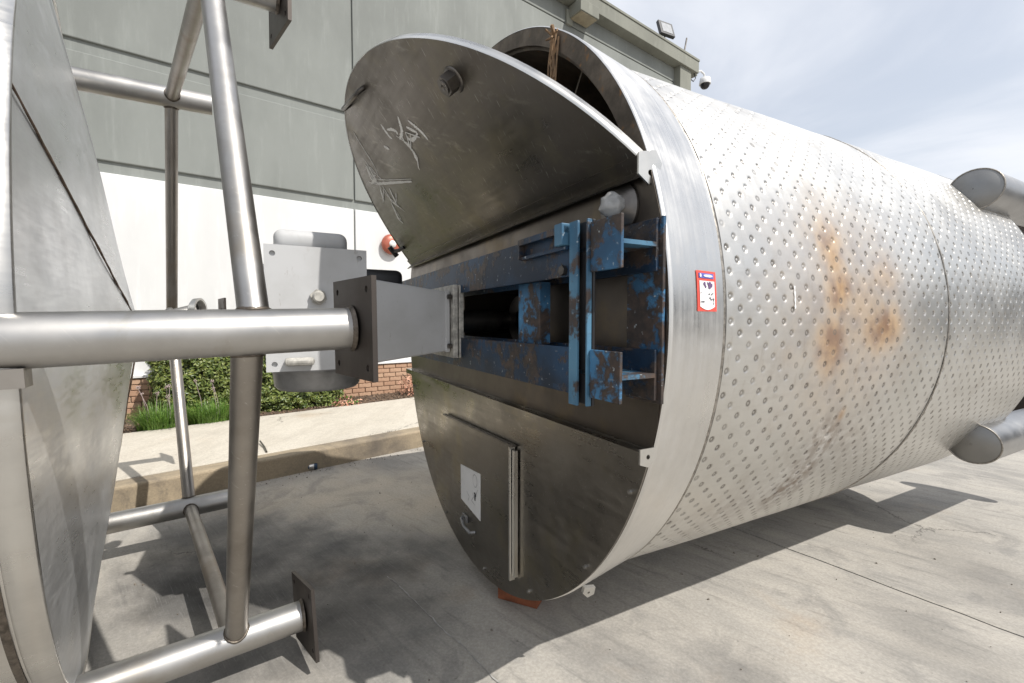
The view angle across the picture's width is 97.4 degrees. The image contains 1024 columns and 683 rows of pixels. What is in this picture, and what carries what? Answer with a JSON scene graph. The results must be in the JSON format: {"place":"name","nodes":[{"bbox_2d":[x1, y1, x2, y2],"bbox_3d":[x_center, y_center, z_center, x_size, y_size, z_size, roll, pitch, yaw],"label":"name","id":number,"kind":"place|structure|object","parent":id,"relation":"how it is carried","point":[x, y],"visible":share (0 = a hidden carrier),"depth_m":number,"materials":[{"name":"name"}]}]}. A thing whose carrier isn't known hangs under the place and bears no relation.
{"place":"outdoors","nodes":[
{"label":"outdoors","id":0,"kind":"place"},
{"bbox_2d":[116,397,418,480],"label":"sidewalk","id":1,"kind":"structure","parent":0,"point":[147,453],"depth_m":5.00,"materials":[{"name":"concrete"}]},
{"bbox_2d":[123,391,413,433],"bbox_3d":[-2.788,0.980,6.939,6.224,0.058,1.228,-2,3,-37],"label":"bark mulch","id":2,"kind":"object","parent":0,"point":[393,395],"visible":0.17,"depth_m":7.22,"materials":[{"name":"brown wood"}]},
{"bbox_2d":[126,384,196,431],"bbox_3d":[-4.159,0.781,5.330,0.813,0.555,0.954,2,3,35],"label":"grass clump","id":3,"kind":"object","parent":2,"relation":"on","point":[156,420],"visible":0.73,"depth_m":5.25,"materials":[{"name":"green plant"}]},
{"bbox_2d":[173,379,228,424],"bbox_3d":[-3.832,0.755,5.658,0.958,0.578,0.758,-2,3,-37],"label":"grass clump","id":4,"kind":"object","parent":2,"relation":"on","point":[213,414],"visible":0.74,"depth_m":5.61,"materials":[{"name":"green plant"}]},
{"bbox_2d":[145,355,343,420],"bbox_3d":[-3.712,0.473,6.487,2.508,1.118,0.840,-2,3,-37],"label":"hedge","id":5,"kind":"object","parent":2,"relation":"on","point":[203,372],"visible":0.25,"depth_m":5.95,"materials":[{"name":"green plant"}]},
{"bbox_2d":[331,395,362,406],"bbox_3d":[-2.513,0.910,6.840,0.451,0.186,0.388,-2,3,-37],"label":"shrub","id":6,"kind":"object","parent":2,"relation":"on","point":[342,402],"visible":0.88,"depth_m":6.80,"materials":[{"name":"pink plant"}]},
{"bbox_2d":[398,373,413,395],"bbox_3d":[-1.687,0.740,8.000,0.674,0.429,0.561,-2,3,-37],"label":"shrub","id":7,"kind":"object","parent":2,"relation":"on","point":[408,387],"visible":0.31,"depth_m":7.85,"materials":[{"name":"pink plant"}]},
{"bbox_2d":[84,447,1023,682],"bbox_3d":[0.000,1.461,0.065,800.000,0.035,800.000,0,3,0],"label":"ground","id":8,"kind":"structure","parent":0,"point":[654,617],"depth_m":2.38,"materials":[{"name":"concrete"}]},
{"bbox_2d":[0,0,377,682],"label":"legged vessel","id":9,"kind":"object","parent":8,"relation":"on","point":[78,334],"visible":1,"depth_m":1.24,"materials":[{"name":"silver metal"}]},
{"bbox_2d":[110,427,422,512],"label":"kerb","id":10,"kind":"structure","parent":8,"relation":"on","point":[131,493],"depth_m":4.16,"materials":[{"name":"concrete"}]},
{"bbox_2d":[308,463,317,469],"bbox_3d":[-1.978,1.223,4.385,0.152,0.068,0.068,-1,3,-19],"label":"drink can","id":11,"kind":"object","parent":8,"relation":"on","point":[313,466],"visible":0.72,"depth_m":4.37,"materials":[{"name":"metal"}]},
{"bbox_2d":[56,0,699,418],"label":"warehouse","id":12,"kind":"structure","parent":8,"relation":"on","point":[304,174],"depth_m":6.79,"materials":[{"name":"grey paint"}]},
{"bbox_2d":[381,234,398,254],"bbox_3d":[-2.138,-1.722,7.977,0.360,0.360,0.155,-2,3,-37],"label":"fire bell","id":13,"kind":"object","parent":12,"relation":"attached to","point":[387,241],"visible":0.68,"depth_m":7.89,"materials":[{"name":"red metal"}]},
{"bbox_2d":[565,0,598,27],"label":"wall light","id":14,"kind":"object","parent":12,"relation":"attached to","point":[584,13],"visible":1,"depth_m":10.30,"materials":[{"name":"paint"}]},
{"bbox_2d":[656,19,674,38],"bbox_3d":[4.200,-8.471,12.288,0.500,0.547,0.215,-1,3,-25],"label":"flood light","id":15,"kind":"object","parent":12,"relation":"on","point":[665,29],"visible":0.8,"depth_m":12.22,"materials":[{"name":"grey plastic"}]},
{"bbox_2d":[691,70,710,89],"bbox_3d":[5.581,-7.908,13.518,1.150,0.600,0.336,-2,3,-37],"label":"dome camera","id":16,"kind":"object","parent":12,"relation":"attached to","point":[704,82],"visible":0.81,"depth_m":13.64,"materials":[{"name":"paint"}]},
{"bbox_2d":[498,588,540,608],"bbox_3d":[0.102,1.292,2.477,0.220,0.098,0.370,1,3,24],"label":"timber chock","id":17,"kind":"object","parent":8,"relation":"on","point":[503,595],"visible":0.22,"depth_m":2.31,"materials":[{"name":"brown wood"}]},
{"bbox_2d":[127,449,1012,681],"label":"loose grit","id":18,"kind":"object","parent":8,"relation":"on","point":[455,581],"visible":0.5,"depth_m":2.75,"materials":[{"name":"grey gravel"}]},
{"bbox_2d":[606,0,1023,181],"label":"sky","id":19,"kind":"structure","parent":0,"point":[933,86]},
{"bbox_3d":[2.661,1.189,4.147,0.240,0.155,0.240,-1,3,-28],"label":"timber chock","id":20,"kind":"object","parent":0,"visible":0},
{"bbox_2d":[341,26,1023,600],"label":"dimpled tank","id":21,"kind":"object","parent":20,"relation":"on","point":[863,324],"visible":0.91,"depth_m":1.80,"materials":[{"name":"silver metal"}]},
{"bbox_2d":[402,213,665,406],"bbox_3d":[-0.202,-0.123,2.233,0.186,0.550,2.336,-1,3,-28],"label":"blue beam frame","id":22,"kind":"object","parent":21,"relation":"attached to","point":[579,258],"visible":0.84,"depth_m":1.35,"materials":[{"name":"paint"}]},
{"bbox_2d":[263,229,500,391],"bbox_3d":[-0.598,-0.140,2.189,1.175,0.685,0.483,-1,3,-28],"label":"gearbox","id":23,"kind":"object","parent":22,"relation":"attached to","point":[304,269],"visible":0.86,"depth_m":1.93,"materials":[{"name":"grey paint"}]},
{"bbox_2d":[545,24,559,80],"bbox_3d":[0.148,-0.952,1.697,0.042,0.460,0.068,-1,3,-28],"label":"dry frond","id":24,"kind":"object","parent":21,"relation":"hanging from","point":[553,51],"visible":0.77,"depth_m":1.68,"materials":[{"name":"brown plant"}]},
{"bbox_2d":[696,270,716,311],"bbox_3d":[0.581,-0.150,1.339,0.107,0.120,0.010,-2,3,-37],"label":"lot sticker","id":25,"kind":"object","parent":21,"relation":"attached to","point":[706,292],"visible":1,"depth_m":1.34,"materials":[{"name":"white paper"}]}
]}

